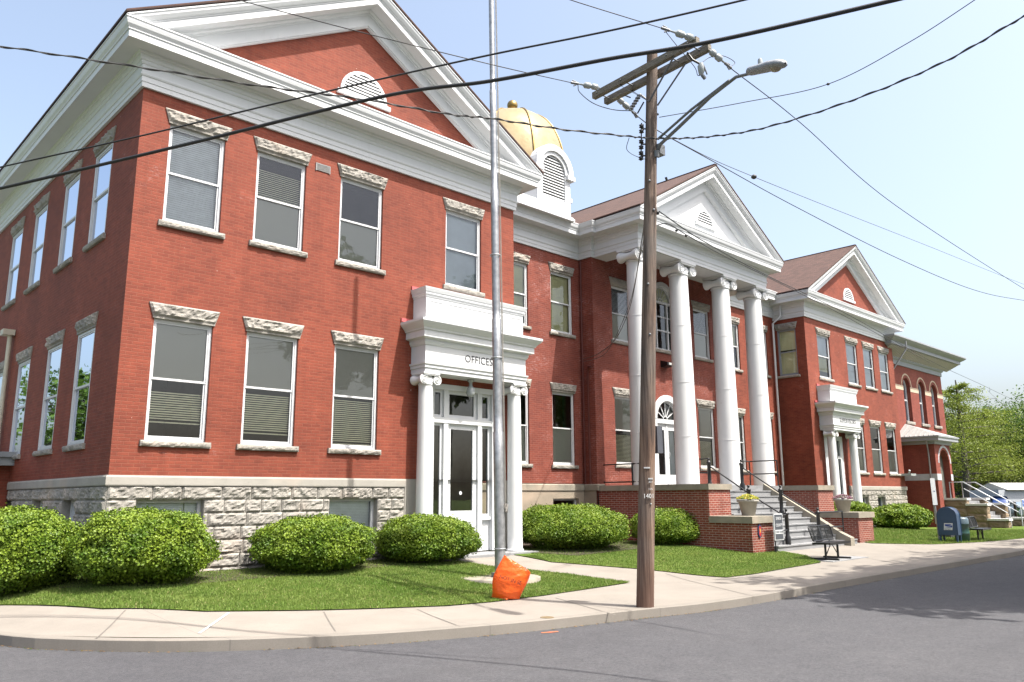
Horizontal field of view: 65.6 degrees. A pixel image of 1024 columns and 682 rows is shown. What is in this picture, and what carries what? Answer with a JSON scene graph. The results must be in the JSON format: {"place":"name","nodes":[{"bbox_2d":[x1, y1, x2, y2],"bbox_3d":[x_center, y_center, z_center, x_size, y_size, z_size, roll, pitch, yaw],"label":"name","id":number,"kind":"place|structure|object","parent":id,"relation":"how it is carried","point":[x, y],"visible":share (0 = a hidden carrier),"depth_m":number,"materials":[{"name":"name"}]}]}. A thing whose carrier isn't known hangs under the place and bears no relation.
{"place":"outdoors","nodes":[
{"label":"outdoors","id":0,"kind":"place"},
{"bbox_2d":[0,558,628,610],"bbox_3d":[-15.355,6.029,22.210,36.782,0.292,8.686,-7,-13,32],"label":"lawn","id":1,"kind":"structure","parent":0,"point":[308,593],"depth_m":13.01,"materials":[{"name":"green plant"}]},
{"bbox_2d":[0,502,84,594],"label":"shrub","id":2,"kind":"object","parent":1,"relation":"on","point":[32,542],"visible":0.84,"depth_m":13.09,"materials":[{"name":"green plant"}]},
{"bbox_2d":[58,505,222,585],"bbox_3d":[-6.383,3.540,13.795,2.556,1.366,2.313,10,-15,-43],"label":"shrub","id":3,"kind":"object","parent":1,"relation":"on","point":[129,544],"visible":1,"depth_m":13.10,"materials":[{"name":"green plant"}]},
{"bbox_2d":[245,513,378,573],"bbox_3d":[-3.984,4.049,15.987,2.655,1.193,2.381,3,-12,-18],"label":"shrub","id":4,"kind":"object","parent":1,"relation":"on","point":[321,542],"visible":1,"depth_m":15.20,"materials":[{"name":"green plant"}]},
{"bbox_2d":[373,512,485,561],"bbox_3d":[-1.895,4.464,18.026,2.741,1.135,2.372,10,-15,-43],"label":"shrub","id":5,"kind":"object","parent":1,"relation":"on","point":[415,537],"visible":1,"depth_m":17.25,"materials":[{"name":"green plant"}]},
{"bbox_2d":[461,0,540,583],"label":"flagpole","id":6,"kind":"object","parent":1,"relation":"on","point":[499,466],"visible":0.88,"depth_m":16.68,"materials":[{"name":"metal"}]},
{"bbox_2d":[492,555,529,599],"bbox_3d":[-0.019,4.010,13.456,0.656,0.753,0.470,0,-11,-4],"label":"bagged hydrant","id":7,"kind":"object","parent":1,"relation":"on","point":[510,579],"visible":1,"depth_m":13.33,"materials":[{"name":"orange plastic"}]},
{"bbox_2d":[0,0,746,167],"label":"overhead wire","id":8,"kind":"object","parent":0,"point":[600,32],"visible":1,"depth_m":10.52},
{"bbox_2d":[0,555,1023,681],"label":"road","id":9,"kind":"structure","parent":0,"point":[961,624],"depth_m":9.59,"materials":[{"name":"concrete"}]},
{"bbox_2d":[2,580,881,652],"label":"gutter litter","id":10,"kind":"object","parent":9,"relation":"on","point":[405,642],"visible":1,"depth_m":10.18,"materials":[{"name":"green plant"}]},
{"bbox_2d":[0,549,1023,651],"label":"kerb","id":11,"kind":"structure","parent":9,"relation":"on","point":[69,643],"depth_m":10.45,"materials":[{"name":"concrete"}]},
{"bbox_2d":[0,497,1023,637],"bbox_3d":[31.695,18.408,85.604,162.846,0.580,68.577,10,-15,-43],"label":"sidewalk","id":12,"kind":"structure","parent":0,"point":[671,588],"depth_m":12.30,"materials":[{"name":"concrete"}]},
{"bbox_2d":[199,613,228,632],"bbox_3d":[-4.051,3.834,10.822,0.035,0.060,1.394,1,-11,-5],"label":"paint line","id":13,"kind":"object","parent":12,"relation":"on","point":[213,623],"visible":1,"depth_m":10.74,"materials":[{"name":"white paint"}]},
{"bbox_2d":[0,0,915,571],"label":"courthouse","id":14,"kind":"structure","parent":12,"relation":"on","point":[236,338],"depth_m":19.69,"materials":[{"name":"red brick"}]},
{"bbox_2d":[0,360,4,394],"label":"window","id":15,"kind":"structure","parent":14,"relation":"in","point":[2,363],"depth_m":21.93,"materials":[{"name":"white metal"}]},
{"bbox_2d":[1,216,25,310],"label":"window","id":16,"kind":"structure","parent":14,"relation":"in","point":[16,231],"depth_m":22.72,"materials":[{"name":"white glass"}]},
{"bbox_2d":[9,346,32,459],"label":"window","id":17,"kind":"structure","parent":14,"relation":"in","point":[23,358],"depth_m":20.12,"materials":[{"name":"white glass"}]},
{"bbox_2d":[23,191,50,294],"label":"window","id":18,"kind":"structure","parent":14,"relation":"in","point":[41,208],"depth_m":20.92,"materials":[{"name":"glass"}]},
{"bbox_2d":[32,329,65,456],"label":"window","id":19,"kind":"structure","parent":14,"relation":"in","point":[54,343],"depth_m":18.15,"materials":[{"name":"glass"}]},
{"bbox_2d":[53,158,82,273],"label":"window","id":20,"kind":"structure","parent":14,"relation":"in","point":[71,181],"depth_m":18.96,"materials":[{"name":"glass"}]},
{"bbox_2d":[69,500,76,528],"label":"basement window","id":21,"kind":"structure","parent":14,"relation":"in","point":[72,512],"depth_m":16.30,"materials":[{"name":"grey glass"}]},
{"bbox_2d":[62,311,98,451],"bbox_3d":[-8.890,0.861,16.422,0.218,2.786,1.400,10,-15,-43],"label":"window","id":22,"kind":"structure","parent":14,"relation":"in","point":[85,327],"depth_m":16.50,"materials":[{"name":"glass"}]},
{"bbox_2d":[82,125,116,251],"bbox_3d":[-8.906,-3.270,17.245,0.237,2.508,1.400,10,-15,-43],"label":"window","id":23,"kind":"structure","parent":14,"relation":"in","point":[103,153],"depth_m":17.30,"materials":[{"name":"white glass"}]},
{"bbox_2d":[135,499,200,519],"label":"basement window","id":24,"kind":"structure","parent":14,"relation":"in","point":[195,504],"depth_m":15.41,"materials":[{"name":"grey glass"}]},
{"bbox_2d":[139,301,219,448],"bbox_3d":[-6.559,0.697,15.662,1.413,2.786,0.290,10,-15,-43],"label":"window","id":25,"kind":"structure","parent":14,"relation":"in","point":[180,340],"depth_m":15.74,"materials":[{"name":"grey glass"}]},
{"bbox_2d":[158,107,231,239],"bbox_3d":[-6.583,-3.436,16.475,1.413,2.508,0.295,10,-15,-43],"label":"window","id":26,"kind":"structure","parent":14,"relation":"in","point":[176,118],"depth_m":16.54,"materials":[{"name":"grey glass"}]},
{"bbox_2d":[236,316,303,451],"bbox_3d":[-5.176,0.945,16.962,1.438,2.786,0.290,10,-15,-43],"label":"window","id":27,"kind":"structure","parent":14,"relation":"in","point":[270,352],"depth_m":17.04,"materials":[{"name":"grey glass"}]},
{"bbox_2d":[248,136,311,257],"bbox_3d":[-5.197,-3.189,17.772,1.438,2.508,0.266,10,-15,-43],"label":"window","id":28,"kind":"structure","parent":14,"relation":"in","point":[276,224],"depth_m":17.79,"materials":[{"name":"grey glass"}]},
{"bbox_2d":[329,498,373,527],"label":"basement window","id":29,"kind":"structure","parent":14,"relation":"in","point":[353,508],"depth_m":18.18,"materials":[{"name":"grey glass"}]},
{"bbox_2d":[327,330,383,454],"bbox_3d":[-3.643,1.219,18.402,1.452,2.786,0.289,10,-15,-43],"label":"window","id":30,"kind":"structure","parent":14,"relation":"in","point":[355,370],"depth_m":18.48,"materials":[{"name":"white glass"}]},
{"bbox_2d":[335,163,387,275],"bbox_3d":[-3.647,-2.917,19.196,1.452,2.508,0.222,10,-15,-43],"label":"window","id":31,"kind":"structure","parent":14,"relation":"in","point":[358,248],"depth_m":19.22,"materials":[{"name":"white glass"}]},
{"bbox_2d":[447,423,475,532],"bbox_3d":[-1.300,3.716,20.228,1.000,3.170,0.075,10,-15,-43],"label":"door","id":32,"kind":"structure","parent":14,"relation":"in","point":[469,516],"depth_m":20.38,"materials":[{"name":"white paint"}]},
{"bbox_2d":[443,197,484,297],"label":"window","id":33,"kind":"structure","parent":14,"relation":"in","point":[462,271],"depth_m":21.52,"materials":[{"name":"white glass"}]},
{"bbox_2d":[514,252,531,329],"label":"window","id":34,"kind":"structure","parent":14,"relation":"in","point":[521,261],"depth_m":26.48,"materials":[{"name":"glass"}]},
{"bbox_2d":[521,379,532,467],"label":"window","id":35,"kind":"structure","parent":14,"relation":"in","point":[524,428],"depth_m":25.58,"materials":[{"name":"white wood"}]},
{"bbox_2d":[548,261,575,338],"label":"window","id":36,"kind":"structure","parent":14,"relation":"in","point":[560,275],"depth_m":27.79,"materials":[{"name":"glass"}]},
{"bbox_2d":[553,498,575,504],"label":"basement window","id":37,"kind":"structure","parent":14,"relation":"in","point":[574,499],"depth_m":26.57,"materials":[{"name":"black glass"}]},
{"bbox_2d":[550,382,578,468],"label":"window","id":38,"kind":"structure","parent":14,"relation":"in","point":[563,441],"depth_m":26.84,"materials":[{"name":"white glass"}]},
{"bbox_2d":[609,276,627,345],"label":"window","id":39,"kind":"structure","parent":14,"relation":"in","point":[617,284],"depth_m":28.96,"materials":[{"name":"white glass"}]},
{"bbox_2d":[612,387,630,467],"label":"window","id":40,"kind":"structure","parent":14,"relation":"in","point":[622,396],"depth_m":28.20,"materials":[{"name":"white glass"}]},
{"bbox_2d":[656,282,670,354],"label":"arched window","id":41,"kind":"structure","parent":14,"relation":"in","point":[662,290],"depth_m":30.90,"materials":[{"name":"white glass"}]},
{"bbox_2d":[655,395,675,484],"bbox_3d":[5.820,3.731,29.806,1.840,3.400,0.220,10,-15,-43],"label":"door","id":42,"kind":"structure","parent":14,"relation":"in","point":[667,425],"depth_m":29.80,"materials":[{"name":"white paint"}]},
{"bbox_2d":[691,300,713,362],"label":"window","id":43,"kind":"structure","parent":14,"relation":"in","point":[702,353],"depth_m":32.58,"materials":[{"name":"white glass"}]},
{"bbox_2d":[696,399,718,470],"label":"window","id":44,"kind":"structure","parent":14,"relation":"in","point":[705,408],"depth_m":31.85,"materials":[{"name":"white glass"}]},
{"bbox_2d":[731,316,742,372],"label":"window","id":45,"kind":"structure","parent":14,"relation":"in","point":[734,321],"depth_m":35.55,"materials":[{"name":"white glass"}]},
{"bbox_2d":[738,408,748,472],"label":"window","id":46,"kind":"structure","parent":14,"relation":"in","point":[741,412],"depth_m":34.73,"materials":[{"name":"white wood"}]},
{"bbox_2d":[736,494,758,515],"bbox_3d":[7.047,4.880,23.710,0.687,0.654,0.674,10,-15,-43],"label":"planter","id":47,"kind":"object","parent":14,"relation":"on","point":[748,507],"visible":1,"depth_m":23.50,"materials":[{"name":"beige ceramic"}]},
{"bbox_2d":[763,325,771,377],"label":"window","id":48,"kind":"structure","parent":14,"relation":"in","point":[765,329],"depth_m":37.25,"materials":[{"name":"white wood"}]},
{"bbox_2d":[770,412,776,472],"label":"window","id":49,"kind":"structure","parent":14,"relation":"in","point":[771,414],"depth_m":36.50,"materials":[{"name":"white wood"}]},
{"bbox_2d":[774,321,799,378],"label":"window","id":50,"kind":"structure","parent":14,"relation":"in","point":[788,362],"depth_m":37.45,"materials":[{"name":"beige glass"}]},
{"bbox_2d":[815,327,834,381],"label":"window","id":51,"kind":"structure","parent":14,"relation":"in","point":[822,335],"depth_m":38.13,"materials":[{"name":"white glass"}]},
{"bbox_2d":[824,436,846,498],"bbox_3d":[15.040,6.450,36.926,1.900,4.050,0.110,10,-15,-43],"label":"door","id":52,"kind":"structure","parent":14,"relation":"in","point":[840,456],"depth_m":37.39,"materials":[{"name":"white paint"}]},
{"bbox_2d":[832,494,852,511],"bbox_3d":[11.745,5.747,28.188,0.714,0.630,0.702,10,-15,-43],"label":"planter","id":53,"kind":"object","parent":14,"relation":"on","point":[843,505],"visible":1,"depth_m":27.98,"materials":[{"name":"grey paint"}]},
{"bbox_2d":[844,336,861,387],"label":"window","id":54,"kind":"structure","parent":14,"relation":"in","point":[850,343],"depth_m":40.23,"materials":[{"name":"white glass"}]},
{"bbox_2d":[858,418,869,474],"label":"window","id":55,"kind":"structure","parent":14,"relation":"in","point":[861,454],"depth_m":39.45,"materials":[{"name":"grey glass"}]},
{"bbox_2d":[861,341,877,390],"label":"window","id":56,"kind":"structure","parent":14,"relation":"in","point":[867,347],"depth_m":41.61,"materials":[{"name":"white glass"}]},
{"bbox_2d":[868,420,885,475],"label":"window","id":57,"kind":"structure","parent":14,"relation":"in","point":[877,463],"depth_m":40.69,"materials":[{"name":"white glass"}]},
{"bbox_2d":[877,346,892,394],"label":"window","id":58,"kind":"structure","parent":14,"relation":"in","point":[882,352],"depth_m":42.96,"materials":[{"name":"grey glass"}]},
{"bbox_2d":[884,422,900,475],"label":"window","id":59,"kind":"structure","parent":14,"relation":"in","point":[888,426],"depth_m":42.04,"materials":[{"name":"grey glass"}]},
{"bbox_2d":[95,549,952,638],"bbox_3d":[4.097,5.002,17.118,23.582,0.148,5.183,10,-15,-43],"label":"pavement joint","id":60,"kind":"object","parent":12,"relation":"on","point":[447,621],"visible":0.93,"depth_m":11.56,"materials":[{"name":"grey concrete"}]},
{"bbox_2d":[571,25,787,607],"bbox_3d":[2.961,-0.587,12.644,1.450,9.407,4.309,8,-14,-36],"label":"utility pole","id":61,"kind":"object","parent":12,"relation":"on","point":[651,441],"visible":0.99,"depth_m":13.20,"materials":[{"name":"brown wood"}]},
{"bbox_2d":[0,46,647,138],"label":"twisted cable","id":62,"kind":"object","parent":61,"relation":"attached to","point":[267,86],"visible":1,"depth_m":12.15,"materials":[{"name":"rubber"}]},
{"bbox_2d":[238,0,570,82],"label":"power line","id":63,"kind":"object","parent":61,"relation":"attached to","point":[395,40],"visible":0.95,"depth_m":12.32,"materials":[{"name":"metal"}]},
{"bbox_2d":[0,0,902,189],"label":"overhead cable","id":64,"kind":"object","parent":61,"relation":"attached to","point":[748,33],"visible":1,"depth_m":9.99,"materials":[{"name":"rubber"}]},
{"bbox_2d":[578,86,633,110],"bbox_3d":[1.765,-4.572,15.049,1.202,0.315,0.083,4,-12,-22],"label":"jumper wire","id":65,"kind":"object","parent":61,"relation":"attached to","point":[601,106],"visible":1,"depth_m":14.99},
{"bbox_2d":[584,224,643,358],"bbox_3d":[2.767,-0.789,20.503,0.847,0.326,14.024,0,-11,1],"label":"entry wire","id":66,"kind":"object","parent":61,"relation":"attached to","point":[632,295],"visible":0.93,"depth_m":19.33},
{"bbox_2d":[589,243,642,360],"bbox_3d":[2.768,-0.774,20.528,0.847,0.733,13.994,0,-11,1],"label":"entry wire","id":67,"kind":"object","parent":61,"relation":"attached to","point":[628,306],"visible":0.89,"depth_m":21.42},
{"bbox_2d":[571,0,661,28],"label":"power line","id":68,"kind":"object","parent":61,"relation":"attached to","point":[614,13],"visible":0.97,"depth_m":12.19,"materials":[{"name":"rubber"}]},
{"bbox_2d":[666,32,699,75],"bbox_3d":[2.839,-4.746,13.089,0.706,0.614,0.083,6,-13,-29],"label":"jumper wire","id":69,"kind":"object","parent":61,"relation":"hanging from","point":[684,54],"visible":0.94,"depth_m":13.04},
{"bbox_2d":[658,223,927,361],"bbox_3d":[11.942,-0.371,28.166,0.978,2.362,34.780,-8,-13,34],"label":"service drop","id":70,"kind":"object","parent":61,"relation":"attached to","point":[676,230],"visible":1,"depth_m":20.61,"materials":[{"name":"metal"}]},
{"bbox_2d":[659,0,974,117],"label":"power line","id":71,"kind":"object","parent":61,"relation":"attached to","point":[831,82],"visible":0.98,"depth_m":12.40,"materials":[{"name":"black rubber"}]},
{"bbox_2d":[638,117,1023,300],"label":"power line","id":72,"kind":"object","parent":61,"relation":"attached to","point":[818,218],"visible":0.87,"depth_m":21.90,"materials":[{"name":"rubber"}]},
{"bbox_2d":[648,15,1023,139],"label":"twisted cable","id":73,"kind":"object","parent":61,"relation":"attached to","point":[935,65],"visible":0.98,"depth_m":11.96,"materials":[{"name":"rubber"}]},
{"bbox_2d":[659,211,1022,403],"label":"service drop","id":74,"kind":"object","parent":61,"relation":"attached to","point":[796,289],"visible":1,"depth_m":22.38,"materials":[{"name":"metal"}]},
{"bbox_2d":[670,137,1021,283],"bbox_3d":[16.814,-2.630,29.209,1.234,4.044,41.706,-11,-15,43],"label":"telephone wire","id":75,"kind":"object","parent":61,"relation":"attached to","point":[753,176],"visible":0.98,"depth_m":19.67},
{"bbox_2d":[731,69,1023,288],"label":"power line","id":76,"kind":"object","parent":61,"relation":"attached to","point":[855,173],"visible":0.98,"depth_m":18.80,"materials":[{"name":"metal"}]},
{"bbox_2d":[818,556,868,561],"bbox_3d":[8.776,6.005,21.731,2.200,0.120,1.050,10,-15,-43],"label":"bench pad","id":77,"kind":"object","parent":12,"relation":"on","point":[852,558],"visible":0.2,"depth_m":21.51,"materials":[{"name":"grey concrete"}]},
{"bbox_2d":[808,524,850,560],"bbox_3d":[8.639,5.462,21.581,0.740,0.889,1.539,-10,-15,41],"label":"bench","id":78,"kind":"object","parent":77,"relation":"on","point":[824,542],"visible":0.99,"depth_m":21.60,"materials":[{"name":"black metal"}]},
{"bbox_2d":[869,333,1023,527],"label":"annex","id":79,"kind":"object","parent":12,"relation":"on","point":[927,441],"visible":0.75,"depth_m":44.02,"materials":[{"name":"brick"}]},
{"bbox_2d":[903,380,915,424],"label":"arched window","id":80,"kind":"structure","parent":79,"relation":"in","point":[907,422],"depth_m":46.36,"materials":[{"name":"grey glass"}]},
{"bbox_2d":[918,384,930,426],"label":"arched window","id":81,"kind":"structure","parent":79,"relation":"in","point":[922,424],"depth_m":47.95,"materials":[{"name":"grey glass"}]},
{"bbox_2d":[931,387,942,428],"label":"arched window","id":82,"kind":"structure","parent":79,"relation":"in","point":[935,426],"depth_m":49.34,"materials":[{"name":"grey glass"}]},
{"bbox_2d":[0,0,1023,496],"label":"sky","id":83,"kind":"structure","parent":0,"point":[944,144],"materials":[{"name":"blue"}]},
{"bbox_2d":[482,540,820,576],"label":"lawn","id":84,"kind":"structure","parent":0,"point":[531,555],"depth_m":19.71,"materials":[{"name":"green plant"}]},
{"bbox_2d":[523,540,658,554],"bbox_3d":[1.834,5.978,23.118,5.940,0.067,4.380,10,-15,-43],"label":"planting bed","id":85,"kind":"object","parent":84,"relation":"on","point":[597,551],"visible":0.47,"depth_m":21.46,"materials":[{"name":"brown soil"}]},
{"bbox_2d":[522,503,631,549],"bbox_3d":[1.681,5.162,22.206,3.906,1.312,3.361,10,-15,-43],"label":"shrub","id":86,"kind":"object","parent":85,"relation":"on","point":[567,525],"visible":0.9,"depth_m":21.12,"materials":[{"name":"green plant"}]},
{"bbox_2d":[629,506,699,544],"bbox_3d":[4.885,5.673,24.449,3.500,1.170,2.368,10,-15,-43],"label":"shrub","id":87,"kind":"object","parent":85,"relation":"on","point":[673,526],"visible":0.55,"depth_m":23.47,"materials":[{"name":"green plant"}]},
{"bbox_2d":[773,513,786,552],"bbox_3d":[7.948,5.613,23.284,0.154,1.100,1.395,-8,-13,33],"label":"name board","id":88,"kind":"object","parent":84,"relation":"on","point":[778,526],"visible":1,"depth_m":22.91,"materials":[{"name":"white paint"}]},
{"bbox_2d":[865,526,1023,543],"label":"lawn","id":89,"kind":"structure","parent":0,"point":[1018,527],"depth_m":31.55,"materials":[{"name":"green plant"}]},
{"bbox_2d":[834,501,878,523],"bbox_3d":[14.489,7.437,33.925,2.642,1.241,2.061,10,-15,-43],"label":"shrub","id":90,"kind":"object","parent":89,"relation":"on","point":[857,506],"visible":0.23,"depth_m":33.32,"materials":[{"name":"green plant"}]},
{"bbox_2d":[873,503,933,529],"bbox_3d":[17.632,7.977,36.091,4.642,1.246,2.483,10,-15,-43],"label":"shrub","id":91,"kind":"object","parent":89,"relation":"on","point":[902,515],"visible":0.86,"depth_m":34.91,"materials":[{"name":"green plant"}]},
{"bbox_2d":[930,478,939,539],"bbox_3d":[15.702,6.240,29.429,0.151,2.276,0.140,10,-15,-43],"label":"parking sign","id":92,"kind":"object","parent":89,"relation":"on","point":[933,491],"visible":0.94,"depth_m":29.52,"materials":[{"name":"metal"}]},
{"bbox_2d":[936,507,961,542],"bbox_3d":[15.881,6.670,28.840,0.659,1.280,0.544,-10,-15,41],"label":"mailbox","id":93,"kind":"object","parent":89,"relation":"on","point":[948,520],"visible":0.99,"depth_m":28.69,"materials":[{"name":"blue metal"}]},
{"bbox_2d":[955,517,969,541],"bbox_3d":[16.539,6.934,29.215,0.540,0.900,0.540,10,-15,-43],"label":"litter bin","id":94,"kind":"object","parent":89,"relation":"on","point":[965,535],"visible":0.49,"depth_m":28.99,"materials":[{"name":"green paint"}]},
{"bbox_2d":[967,516,991,540],"bbox_3d":[17.679,7.105,30.087,0.740,0.889,1.389,-10,-15,41],"label":"bench","id":95,"kind":"object","parent":89,"relation":"on","point":[973,524],"visible":0.79,"depth_m":30.16,"materials":[{"name":"black metal"}]},
{"bbox_2d":[1013,501,1017,516],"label":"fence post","id":96,"kind":"object","parent":89,"relation":"on","point":[1015,508],"visible":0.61,"depth_m":48.12,"materials":[{"name":"white metal"}]},
{"label":"parking lot","id":97,"kind":"structure","parent":0,"visible":0},
{"bbox_2d":[969,483,1023,501],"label":"white shed","id":98,"kind":"structure","parent":97,"relation":"on","point":[1012,492],"depth_m":97.31,"materials":[{"name":"white metal"}]},
{"bbox_2d":[989,496,1008,502],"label":"parked car","id":99,"kind":"object","parent":97,"relation":"on","point":[1000,499],"visible":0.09,"depth_m":86.68,"materials":[{"name":"blue paint"}]},
{"bbox_2d":[1008,502,1022,516],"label":"parked car","id":100,"kind":"object","parent":97,"relation":"on","point":[1012,510],"visible":0.23,"depth_m":58.93,"materials":[{"name":"silver metal"}]},
{"label":"far verge","id":101,"kind":"structure","parent":0,"visible":0},
{"bbox_2d":[955,470,983,497],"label":"tree","id":102,"kind":"object","parent":101,"relation":"on","point":[959,493],"visible":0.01,"depth_m":147.71,"materials":[{"name":"green plant"}]},
{"bbox_2d":[942,380,1023,497],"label":"tree","id":103,"kind":"object","parent":101,"relation":"on","point":[964,457],"visible":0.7,"depth_m":103.77,"materials":[{"name":"green plant"}]},
{"bbox_2d":[943,387,1023,482],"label":"tree","id":104,"kind":"object","parent":101,"relation":"on","point":[994,407],"visible":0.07,"depth_m":125.98,"materials":[{"name":"green plant"}]},
{"bbox_2d":[947,419,1022,497],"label":"tree","id":105,"kind":"object","parent":101,"relation":"on","point":[958,486],"visible":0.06,"depth_m":114.89,"materials":[{"name":"green plant"}]},
{"bbox_2d":[947,409,1023,488],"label":"tree","id":106,"kind":"object","parent":101,"relation":"on","point":[1005,479],"visible":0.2,"depth_m":111.01,"materials":[{"name":"green plant"}]},
{"bbox_2d":[955,384,1023,482],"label":"tree","id":107,"kind":"object","parent":101,"relation":"on","point":[1021,423],"visible":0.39,"depth_m":112.53,"materials":[{"name":"green plant"}]},
{"bbox_2d":[976,391,1023,478],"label":"tree","id":108,"kind":"object","parent":101,"relation":"on","point":[1007,425],"visible":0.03,"depth_m":120.42,"materials":[{"name":"green plant"}]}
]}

